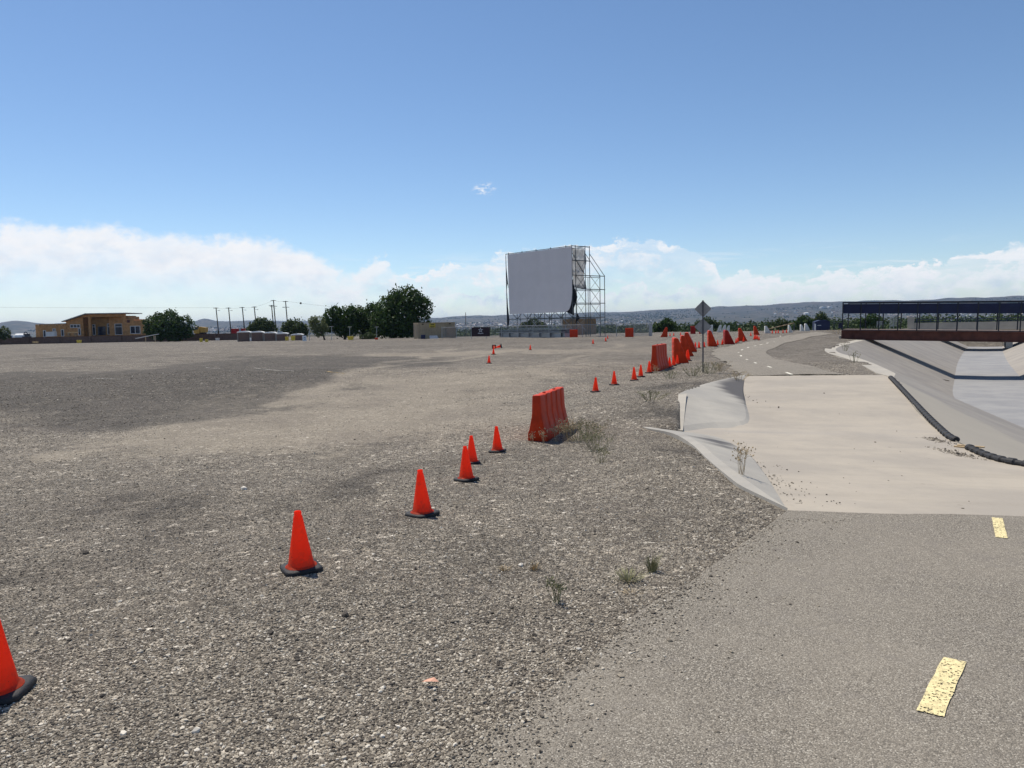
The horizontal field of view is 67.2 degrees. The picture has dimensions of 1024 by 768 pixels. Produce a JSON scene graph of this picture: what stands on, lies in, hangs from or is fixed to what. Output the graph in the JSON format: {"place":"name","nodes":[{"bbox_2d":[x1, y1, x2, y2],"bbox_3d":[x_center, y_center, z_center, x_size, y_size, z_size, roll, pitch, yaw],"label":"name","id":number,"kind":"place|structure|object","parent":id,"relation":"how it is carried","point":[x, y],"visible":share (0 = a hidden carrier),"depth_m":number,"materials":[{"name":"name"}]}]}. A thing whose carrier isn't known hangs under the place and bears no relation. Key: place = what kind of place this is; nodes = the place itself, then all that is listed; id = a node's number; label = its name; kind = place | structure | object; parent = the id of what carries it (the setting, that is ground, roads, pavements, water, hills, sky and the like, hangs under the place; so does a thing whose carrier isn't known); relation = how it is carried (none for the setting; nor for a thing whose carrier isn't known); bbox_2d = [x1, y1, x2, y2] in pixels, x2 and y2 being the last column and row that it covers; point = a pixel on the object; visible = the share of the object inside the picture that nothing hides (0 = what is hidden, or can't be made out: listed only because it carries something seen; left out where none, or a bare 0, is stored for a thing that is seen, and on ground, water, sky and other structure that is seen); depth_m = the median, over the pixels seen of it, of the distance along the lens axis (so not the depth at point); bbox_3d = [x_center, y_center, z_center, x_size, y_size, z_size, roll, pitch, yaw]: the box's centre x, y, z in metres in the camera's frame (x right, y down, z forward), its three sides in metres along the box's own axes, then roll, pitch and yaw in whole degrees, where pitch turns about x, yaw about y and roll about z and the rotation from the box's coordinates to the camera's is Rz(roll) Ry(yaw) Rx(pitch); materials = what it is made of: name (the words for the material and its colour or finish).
{"place":"outdoors","nodes":[
{"label":"outdoors","id":0,"kind":"place"},
{"bbox_2d":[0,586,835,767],"bbox_3d":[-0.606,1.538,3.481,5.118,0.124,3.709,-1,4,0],"label":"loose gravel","id":1,"kind":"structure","parent":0,"point":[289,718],"depth_m":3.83,"materials":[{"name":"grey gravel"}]},
{"bbox_2d":[0,620,36,705],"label":"traffic cone","id":2,"kind":"object","parent":1,"relation":"on","point":[14,687],"visible":1,"depth_m":3.78,"materials":[{"name":"plastic"}]},
{"bbox_2d":[422,677,438,681],"bbox_3d":[-0.407,1.474,3.828,0.076,0.012,0.045,-3,5,-26],"label":"paper scrap","id":3,"kind":"object","parent":1,"relation":"on","point":[433,679],"visible":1,"depth_m":3.83,"materials":[{"name":"paper"}]},
{"bbox_2d":[0,296,1023,767],"bbox_3d":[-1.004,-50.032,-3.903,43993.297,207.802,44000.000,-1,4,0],"label":"ground","id":4,"kind":"structure","parent":0,"point":[430,364],"depth_m":12.01,"materials":[{"name":"grey gravel"}]},
{"bbox_2d":[0,326,12,340],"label":"broadleaf tree","id":5,"kind":"object","parent":4,"relation":"on","point":[4,335],"visible":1,"depth_m":194.24,"materials":[{"name":"green plant"}]},
{"bbox_2d":[46,332,56,336],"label":"white crate","id":6,"kind":"object","parent":4,"relation":"on","point":[51,333],"visible":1,"depth_m":220.76,"materials":[{"name":"paint"}]},
{"bbox_2d":[35,313,156,336],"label":"unfinished house","id":7,"kind":"structure","parent":4,"relation":"on","point":[103,324],"depth_m":227.39,"materials":[{"name":"wood"}]},
{"bbox_2d":[97,326,105,334],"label":"doorway","id":8,"kind":"structure","parent":7,"relation":"in","point":[101,330],"depth_m":230.59,"materials":[{"name":"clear glass"}]},
{"bbox_2d":[115,324,122,334],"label":"window","id":9,"kind":"structure","parent":7,"relation":"in","point":[118,327],"depth_m":229.41,"materials":[{"name":"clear glass"}]},
{"bbox_2d":[130,326,140,333],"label":"window","id":10,"kind":"structure","parent":7,"relation":"in","point":[133,329],"depth_m":227.40,"materials":[{"name":"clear glass"}]},
{"bbox_2d":[0,333,236,344],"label":"block wall","id":11,"kind":"structure","parent":4,"relation":"on","point":[96,339],"depth_m":200.06,"materials":[{"name":"concrete"}]},
{"bbox_2d":[141,308,198,341],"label":"broadleaf tree","id":12,"kind":"object","parent":4,"relation":"on","point":[163,326],"visible":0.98,"depth_m":190.41,"materials":[{"name":"green plant"}]},
{"bbox_2d":[194,327,207,333],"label":"dump truck","id":13,"kind":"object","parent":4,"relation":"on","point":[201,330],"visible":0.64,"depth_m":224.32,"materials":[{"name":"metal"}]},
{"bbox_2d":[231,328,245,332],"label":"red container","id":14,"kind":"object","parent":4,"relation":"on","point":[237,330],"visible":0.23,"depth_m":231.37,"materials":[{"name":"metal"}]},
{"bbox_2d":[237,331,250,341],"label":"portable toilet","id":15,"kind":"object","parent":4,"relation":"on","point":[243,336],"visible":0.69,"depth_m":139.62,"materials":[{"name":"grey plastic"}]},
{"bbox_2d":[240,333,247,341],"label":"door","id":16,"kind":"structure","parent":15,"relation":"in","point":[243,336],"depth_m":139.65,"materials":[{"name":"brown plastic"}]},
{"bbox_2d":[250,331,264,340],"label":"portable toilet","id":17,"kind":"object","parent":4,"relation":"on","point":[257,335],"visible":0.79,"depth_m":139.64,"materials":[{"name":"grey plastic"}]},
{"bbox_2d":[253,333,260,340],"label":"door","id":18,"kind":"structure","parent":17,"relation":"in","point":[257,336],"depth_m":139.65,"materials":[{"name":"brown plastic"}]},
{"bbox_2d":[246,316,278,331],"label":"broadleaf tree","id":19,"kind":"object","parent":4,"relation":"on","point":[260,324],"visible":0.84,"depth_m":188.50,"materials":[{"name":"green plant"}]},
{"bbox_2d":[264,332,276,340],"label":"portable toilet","id":20,"kind":"object","parent":4,"relation":"on","point":[269,336],"visible":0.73,"depth_m":139.64,"materials":[{"name":"grey plastic"}]},
{"bbox_2d":[266,334,273,340],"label":"door","id":21,"kind":"structure","parent":20,"relation":"in","point":[270,337],"depth_m":139.65,"materials":[{"name":"brown plastic"}]},
{"bbox_2d":[276,332,288,340],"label":"portable toilet","id":22,"kind":"object","parent":4,"relation":"on","point":[281,336],"visible":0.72,"depth_m":139.64,"materials":[{"name":"plastic"}]},
{"bbox_2d":[280,317,308,337],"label":"broadleaf tree","id":23,"kind":"object","parent":4,"relation":"on","point":[290,326],"visible":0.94,"depth_m":178.38,"materials":[{"name":"green plant"}]},
{"bbox_2d":[291,333,303,340],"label":"portable toilet","id":24,"kind":"object","parent":4,"relation":"on","point":[298,336],"visible":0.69,"depth_m":139.68,"materials":[{"name":"plastic"}]},
{"bbox_2d":[280,510,322,576],"bbox_3d":[-1.625,1.197,5.887,0.281,0.462,0.281,-5,6,-28],"label":"traffic cone","id":25,"kind":"object","parent":4,"relation":"on","point":[301,561],"visible":1,"depth_m":5.83,"materials":[{"name":"plastic"}]},
{"bbox_2d":[307,315,328,339],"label":"broadleaf tree","id":26,"kind":"object","parent":4,"relation":"on","point":[322,328],"visible":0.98,"depth_m":142.19,"materials":[{"name":"green plant"}]},
{"bbox_2d":[319,302,367,339],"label":"broadleaf tree","id":27,"kind":"object","parent":4,"relation":"on","point":[352,317],"visible":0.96,"depth_m":144.76,"materials":[{"name":"green plant"}]},
{"bbox_2d":[359,332,375,338],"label":"leafy bush","id":28,"kind":"object","parent":4,"relation":"on","point":[370,336],"visible":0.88,"depth_m":131.47,"materials":[{"name":"green plant"}]},
{"bbox_2d":[357,299,380,337],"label":"broadleaf tree","id":29,"kind":"object","parent":4,"relation":"on","point":[367,310],"visible":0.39,"depth_m":148.28,"materials":[{"name":"green plant"}]},
{"bbox_2d":[364,283,435,338],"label":"broadleaf tree","id":30,"kind":"object","parent":4,"relation":"on","point":[393,312],"visible":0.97,"depth_m":138.09,"materials":[{"name":"green plant"}]},
{"bbox_2d":[405,469,439,518],"bbox_3d":[-0.937,1.121,7.951,0.290,0.476,0.290,2,7,42],"label":"traffic cone","id":31,"kind":"object","parent":4,"relation":"on","point":[422,509],"visible":1,"depth_m":7.89,"materials":[{"name":"plastic"}]},
{"bbox_2d":[0,361,853,651],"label":"loose gravel","id":32,"kind":"structure","parent":4,"relation":"on","point":[204,599],"depth_m":7.36,"materials":[{"name":"grey gravel"}]},
{"bbox_2d":[413,322,455,338],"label":"building","id":33,"kind":"structure","parent":4,"relation":"on","point":[427,330],"depth_m":120.86,"materials":[{"name":"beige paint"}]},
{"bbox_2d":[453,446,478,482],"bbox_3d":[-0.626,1.071,10.409,0.283,0.464,0.283,1,5,44],"label":"traffic cone","id":34,"kind":"object","parent":4,"relation":"on","point":[466,475],"visible":1,"depth_m":10.35,"materials":[{"name":"plastic"}]},
{"bbox_2d":[468,435,480,464],"bbox_3d":[-0.633,1.026,12.061,0.265,0.435,0.265,-2,3,-6],"label":"traffic cone","id":35,"kind":"object","parent":4,"relation":"on","point":[472,454],"visible":0.9,"depth_m":12.01,"materials":[{"name":"plastic"}]},
{"bbox_2d":[488,426,505,452],"bbox_3d":[-0.264,0.958,13.424,0.270,0.444,0.270,-1,5,16],"label":"traffic cone","id":36,"kind":"object","parent":4,"relation":"on","point":[497,446],"visible":1,"depth_m":13.37,"materials":[{"name":"plastic"}]},
{"bbox_2d":[28,297,1023,334],"bbox_3d":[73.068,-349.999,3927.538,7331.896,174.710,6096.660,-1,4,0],"label":"valley trees","id":37,"kind":"object","parent":4,"relation":"on","point":[605,319],"visible":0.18,"depth_m":5080.40,"materials":[{"name":"green plant"}]},
{"bbox_2d":[519,317,545,331],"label":"woodland tree","id":38,"kind":"object","parent":4,"relation":"on","point":[524,323],"visible":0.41,"depth_m":188.86,"materials":[{"name":"green plant"}]},
{"bbox_2d":[496,328,570,337],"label":"stage platform","id":39,"kind":"structure","parent":4,"relation":"on","point":[563,333],"depth_m":112.61,"materials":[{"name":"metal"}]},
{"bbox_2d":[528,559,540,570],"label":"grass tuft","id":40,"kind":"object","parent":4,"relation":"on","point":[534,567],"visible":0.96,"depth_m":5.87,"materials":[{"name":"beige plant"}]},
{"bbox_2d":[441,323,651,338],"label":"fence","id":41,"kind":"object","parent":4,"relation":"on","point":[649,332],"visible":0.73,"depth_m":110.02,"materials":[{"name":"metal"}]},
{"bbox_2d":[472,327,489,336],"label":"fence banner","id":42,"kind":"object","parent":41,"relation":"attached to","point":[480,331],"visible":1,"depth_m":114.08,"materials":[{"name":"fabric"}]},
{"bbox_2d":[528,387,568,441],"bbox_3d":[0.771,0.580,15.917,0.388,0.921,2.019,0,5,17],"label":"ribbed barrier","id":43,"kind":"object","parent":4,"relation":"on","point":[548,409],"visible":0.89,"depth_m":15.32,"materials":[{"name":"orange plastic"}]},
{"bbox_2d":[505,245,604,335],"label":"movie screen","id":44,"kind":"object","parent":4,"relation":"on","point":[549,280],"visible":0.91,"depth_m":113.21,"materials":[{"name":"paint"}]},
{"bbox_2d":[549,425,562,441],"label":"dry weed","id":45,"kind":"object","parent":4,"relation":"on","point":[554,433],"visible":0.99,"depth_m":14.93,"materials":[{"name":"brown plant"}]},
{"bbox_2d":[544,575,568,603],"bbox_3d":[0.284,1.349,5.038,0.153,0.196,0.191,0,5,13],"label":"dry weed","id":46,"kind":"object","parent":4,"relation":"on","point":[556,584],"visible":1,"depth_m":5.05,"materials":[{"name":"plant"}]},
{"bbox_2d":[554,417,585,441],"bbox_3d":[1.103,0.881,15.001,0.608,0.497,0.659,0,5,14],"label":"dry weed","id":47,"kind":"object","parent":4,"relation":"on","point":[567,426],"visible":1,"depth_m":15.00,"materials":[{"name":"brown plant"}]},
{"bbox_2d":[570,329,577,336],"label":"water barrier","id":48,"kind":"object","parent":4,"relation":"on","point":[574,333],"visible":0.88,"depth_m":107.44,"materials":[{"name":"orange plastic"}]},
{"bbox_2d":[563,319,595,334],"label":"storage container","id":49,"kind":"object","parent":4,"relation":"on","point":[574,323],"visible":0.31,"depth_m":132.50,"materials":[{"name":"grey metal"}]},
{"bbox_2d":[553,414,608,439],"bbox_3d":[1.326,0.863,15.114,0.993,0.497,0.879,3,6,41],"label":"dry weed","id":50,"kind":"object","parent":4,"relation":"on","point":[587,427],"visible":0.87,"depth_m":15.13,"materials":[{"name":"beige plant"}]},
{"bbox_2d":[575,419,609,435],"bbox_3d":[1.591,0.886,15.507,0.838,0.362,0.552,-1,4,0],"label":"dry weed","id":51,"kind":"object","parent":4,"relation":"on","point":[594,427],"visible":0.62,"depth_m":15.48,"materials":[{"name":"brown plant"}]},
{"bbox_2d":[573,427,612,450],"bbox_3d":[1.449,0.953,13.416,0.715,0.440,0.876,1,5,29],"label":"dry weed","id":52,"kind":"object","parent":4,"relation":"on","point":[591,439],"visible":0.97,"depth_m":13.44,"materials":[{"name":"brown plant"}]},
{"bbox_2d":[590,377,599,391],"bbox_3d":[2.593,0.020,23.883,0.275,0.451,0.275,4,6,33],"label":"traffic cone","id":53,"kind":"object","parent":4,"relation":"on","point":[595,387],"visible":1,"depth_m":23.83,"materials":[{"name":"plastic"}]},
{"bbox_2d":[592,444,613,462],"bbox_3d":[1.357,1.026,11.389,0.381,0.314,0.338,-1,4,0],"label":"dry weed","id":54,"kind":"object","parent":4,"relation":"on","point":[605,451],"visible":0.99,"depth_m":11.39,"materials":[{"name":"brown plant"}]},
{"bbox_2d":[193,309,1023,332],"bbox_3d":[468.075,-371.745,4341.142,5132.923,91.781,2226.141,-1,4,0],"label":"distant town","id":55,"kind":"object","parent":4,"relation":"on","point":[459,325],"visible":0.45,"depth_m":4122.37},
{"bbox_2d":[609,371,618,384],"bbox_3d":[3.490,-0.203,26.301,0.287,0.471,0.287,-6,8,-35],"label":"traffic cone","id":56,"kind":"object","parent":4,"relation":"on","point":[614,381],"visible":1,"depth_m":26.25,"materials":[{"name":"plastic"}]},
{"bbox_2d":[607,565,647,584],"bbox_3d":[0.817,1.355,5.422,0.330,0.088,0.353,2,6,37],"label":"grass tuft","id":57,"kind":"object","parent":4,"relation":"on","point":[627,579],"visible":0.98,"depth_m":5.45,"materials":[{"name":"green plant"}]},
{"bbox_2d":[625,328,633,336],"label":"water barrier","id":58,"kind":"object","parent":4,"relation":"on","point":[629,332],"visible":0.97,"depth_m":100.89,"materials":[{"name":"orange plastic"}]},
{"bbox_2d":[630,367,638,380],"bbox_3d":[4.389,-0.367,27.681,0.291,0.478,0.291,-1,6,13],"label":"traffic cone","id":59,"kind":"object","parent":4,"relation":"on","point":[634,377],"visible":1,"depth_m":27.62,"materials":[{"name":"plastic"}]},
{"bbox_2d":[645,553,662,572],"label":"grass tuft","id":60,"kind":"object","parent":4,"relation":"on","point":[653,567],"visible":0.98,"depth_m":5.64,"materials":[{"name":"green plant"}]},
{"bbox_2d":[637,390,671,400],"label":"dry weed","id":61,"kind":"object","parent":4,"relation":"on","point":[650,395],"visible":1,"depth_m":19.14,"materials":[{"name":"beige plant"}]},
{"bbox_2d":[650,343,668,370],"bbox_3d":[6.215,-1.144,32.432,0.393,1.099,2.160,1,5,23],"label":"ribbed barrier","id":62,"kind":"object","parent":4,"relation":"on","point":[659,357],"visible":0.95,"depth_m":31.88,"materials":[{"name":"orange plastic"}]},
{"bbox_2d":[652,317,678,331],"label":"woodland tree","id":63,"kind":"object","parent":4,"relation":"on","point":[668,323],"visible":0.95,"depth_m":163.97,"materials":[{"name":"green plant"}]},
{"bbox_2d":[672,337,688,362],"bbox_3d":[8.248,-1.669,37.817,0.715,1.219,1.828,0,5,9],"label":"wedge barrier","id":64,"kind":"object","parent":4,"relation":"on","point":[677,349],"visible":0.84,"depth_m":36.94,"materials":[{"name":"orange plastic"}]},
{"bbox_2d":[680,335,693,355],"bbox_3d":[10.481,-2.304,46.199,0.756,1.245,1.868,0,5,11],"label":"wedge barrier","id":65,"kind":"object","parent":4,"relation":"on","point":[684,344],"visible":0.66,"depth_m":45.30,"materials":[{"name":"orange plastic"}]},
{"bbox_2d":[684,332,696,351],"bbox_3d":[11.927,-2.814,51.386,0.810,1.272,1.909,0,5,14],"label":"wedge barrier","id":66,"kind":"object","parent":4,"relation":"on","point":[690,341],"visible":0.63,"depth_m":50.47,"materials":[{"name":"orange plastic"}]},
{"bbox_2d":[690,326,695,333],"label":"water barrier","id":67,"kind":"object","parent":4,"relation":"on","point":[692,329],"visible":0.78,"depth_m":113.68,"materials":[{"name":"red plastic"}]},
{"bbox_2d":[683,368,705,375],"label":"dry weed","id":68,"kind":"object","parent":4,"relation":"on","point":[695,373],"visible":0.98,"depth_m":27.85,"materials":[{"name":"beige plant"}]},
{"bbox_2d":[379,313,1023,337],"bbox_3d":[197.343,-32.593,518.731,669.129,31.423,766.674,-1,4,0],"label":"woodland","id":69,"kind":"object","parent":4,"relation":"on","point":[750,325],"visible":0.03,"depth_m":204.75,"materials":[{"name":"green plant"}]},
{"bbox_2d":[695,300,710,372],"bbox_3d":[7.367,-1.732,29.703,0.611,2.982,0.050,0,5,14],"label":"sign post","id":70,"kind":"object","parent":4,"relation":"on","point":[702,309],"visible":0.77,"depth_m":29.66,"materials":[{"name":"metal"}]},
{"bbox_2d":[693,315,720,329],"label":"woodland tree","id":71,"kind":"object","parent":4,"relation":"on","point":[708,320],"visible":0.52,"depth_m":168.93,"materials":[{"name":"green plant"}]},
{"bbox_2d":[695,362,719,373],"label":"dry weed","id":72,"kind":"object","parent":4,"relation":"on","point":[707,367],"visible":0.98,"depth_m":29.12,"materials":[{"name":"beige plant"}]},
{"bbox_2d":[707,330,716,345],"bbox_3d":[15.012,-3.433,57.729,0.665,1.176,1.764,0,5,12],"label":"wedge barrier","id":73,"kind":"object","parent":4,"relation":"on","point":[711,341],"visible":0.94,"depth_m":56.90,"materials":[{"name":"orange plastic"}]},
{"bbox_2d":[679,375,748,431],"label":"wing slope","id":74,"kind":"structure","parent":4,"relation":"on","point":[719,404],"depth_m":19.07,"materials":[{"name":"concrete"}]},
{"bbox_2d":[678,393,686,429],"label":"wing end","id":75,"kind":"structure","parent":74,"relation":"attached to","point":[682,399],"depth_m":18.11,"materials":[{"name":"concrete"}]},
{"bbox_2d":[728,371,751,380],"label":"dry weed","id":76,"kind":"object","parent":74,"relation":"on","point":[735,376],"visible":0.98,"depth_m":25.83,"materials":[{"name":"beige plant"}]},
{"bbox_2d":[642,427,787,510],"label":"wing slope","id":77,"kind":"structure","parent":4,"relation":"on","point":[717,453],"depth_m":10.65,"materials":[{"name":"concrete"}]},
{"bbox_2d":[730,440,755,474],"bbox_3d":[2.802,0.914,9.387,0.382,0.443,0.284,-5,6,-41],"label":"dry weed","id":78,"kind":"object","parent":77,"relation":"on","point":[739,456],"visible":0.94,"depth_m":9.38,"materials":[{"name":"beige plant"}]},
{"bbox_2d":[710,361,732,370],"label":"dry weed","id":79,"kind":"object","parent":4,"relation":"on","point":[721,365],"visible":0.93,"depth_m":30.14,"materials":[{"name":"beige plant"}]},
{"bbox_2d":[723,330,734,343],"bbox_3d":[17.114,-3.710,60.786,0.761,1.123,1.684,0,5,11],"label":"wedge barrier","id":80,"kind":"object","parent":4,"relation":"on","point":[727,338],"visible":0.99,"depth_m":59.99,"materials":[{"name":"red plastic"}]},
{"bbox_2d":[738,328,746,340],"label":"wedge barrier","id":81,"kind":"object","parent":4,"relation":"on","point":[741,335],"visible":0.85,"depth_m":69.64,"materials":[{"name":"orange plastic"}]},
{"bbox_2d":[767,319,789,330],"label":"woodland tree","id":82,"kind":"object","parent":4,"relation":"on","point":[779,322],"visible":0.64,"depth_m":178.87,"materials":[{"name":"green plant"}]},
{"bbox_2d":[791,314,812,329],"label":"woodland tree","id":83,"kind":"object","parent":4,"relation":"on","point":[802,320],"visible":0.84,"depth_m":173.79,"materials":[{"name":"green plant"}]},
{"bbox_2d":[810,311,829,320],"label":"woodland tree","id":84,"kind":"object","parent":4,"relation":"on","point":[820,316],"visible":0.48,"depth_m":183.72,"materials":[{"name":"green plant"}]},
{"bbox_2d":[682,375,1023,515],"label":"apron","id":85,"kind":"object","parent":4,"relation":"on","point":[821,433],"visible":0.92,"depth_m":13.28,"materials":[{"name":"concrete"}]},
{"bbox_2d":[751,400,969,508],"bbox_3d":[6.390,0.863,15.156,4.093,0.563,15.829,0,5,12],"label":"loose grit","id":86,"kind":"object","parent":85,"relation":"on","point":[801,481],"visible":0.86,"depth_m":9.45,"materials":[{"name":"gravel"}]},
{"bbox_2d":[888,375,959,441],"bbox_3d":[10.817,0.435,20.752,0.214,0.500,12.054,1,5,21],"label":"corrugated pipe","id":87,"kind":"object","parent":85,"relation":"on","point":[938,426],"visible":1,"depth_m":18.44,"materials":[{"name":"black plastic"}]},
{"bbox_2d":[915,437,986,459],"bbox_3d":[8.133,1.180,14.410,0.756,0.067,3.303,0,5,17],"label":"loose grit","id":88,"kind":"object","parent":85,"relation":"on","point":[952,452],"visible":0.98,"depth_m":13.97,"materials":[{"name":"gravel"}]},
{"bbox_2d":[964,444,1023,466],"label":"corrugated pipe","id":89,"kind":"object","parent":85,"relation":"on","point":[988,455],"visible":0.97,"depth_m":13.02,"materials":[{"name":"black plastic"}]},
{"bbox_2d":[856,313,884,328],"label":"woodland tree","id":90,"kind":"object","parent":4,"relation":"on","point":[873,322],"visible":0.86,"depth_m":159.05,"materials":[{"name":"green plant"}]},
{"bbox_2d":[825,340,963,444],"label":"channel kerb","id":91,"kind":"structure","parent":4,"relation":"on","point":[876,369],"depth_m":32.32,"materials":[{"name":"concrete"}]},
{"bbox_2d":[836,340,1023,460],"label":"channel bank","id":92,"kind":"structure","parent":4,"relation":"on","point":[921,370],"depth_m":28.85,"materials":[{"name":"concrete"}]},
{"bbox_2d":[839,300,1023,341],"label":"foot bridge","id":93,"kind":"structure","parent":4,"relation":"on","point":[976,335],"depth_m":66.28,"materials":[{"name":"metal"}]},
{"bbox_2d":[907,317,1023,347],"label":"road bridge","id":94,"kind":"structure","parent":4,"relation":"on","point":[1007,324],"depth_m":113.83,"materials":[{"name":"concrete"}]},
{"bbox_2d":[1002,342,1023,380],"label":"channel bank","id":95,"kind":"structure","parent":4,"relation":"on","point":[1014,355],"depth_m":89.61,"materials":[{"name":"concrete"}]},
{"bbox_2d":[0,0,1023,323],"label":"sky","id":96,"kind":"structure","parent":0,"point":[191,158],"materials":[{"name":"blue"}]},
{"bbox_2d":[429,510,1023,767],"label":"path","id":97,"kind":"structure","parent":0,"point":[905,614],"depth_m":3.95,"materials":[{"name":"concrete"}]},
{"bbox_2d":[916,657,965,715],"bbox_3d":[2.050,1.425,3.657,0.110,0.031,0.742,2,6,37],"label":"path marking","id":98,"kind":"object","parent":97,"relation":"on","point":[944,679],"visible":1,"depth_m":3.62,"materials":[{"name":"yellow paint"}]},
{"bbox_2d":[992,517,1007,537],"bbox_3d":[4.260,1.251,6.733,0.088,0.019,0.803,1,5,30],"label":"path marking","id":99,"kind":"object","parent":97,"relation":"on","point":[996,521],"visible":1,"depth_m":6.70,"materials":[{"name":"yellow paint"}]},
{"bbox_2d":[711,332,841,375],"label":"path","id":100,"kind":"structure","parent":0,"point":[757,354],"depth_m":39.58,"materials":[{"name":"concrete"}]},
{"bbox_2d":[812,320,829,329],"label":"blue shed","id":101,"kind":"structure","parent":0,"point":[822,324],"depth_m":132.77,"materials":[{"name":"blue paint"}]},
{"bbox_2d":[953,347,1023,427],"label":"channel floor","id":102,"kind":"structure","parent":0,"point":[989,380],"depth_m":59.32,"materials":[{"name":"concrete"}]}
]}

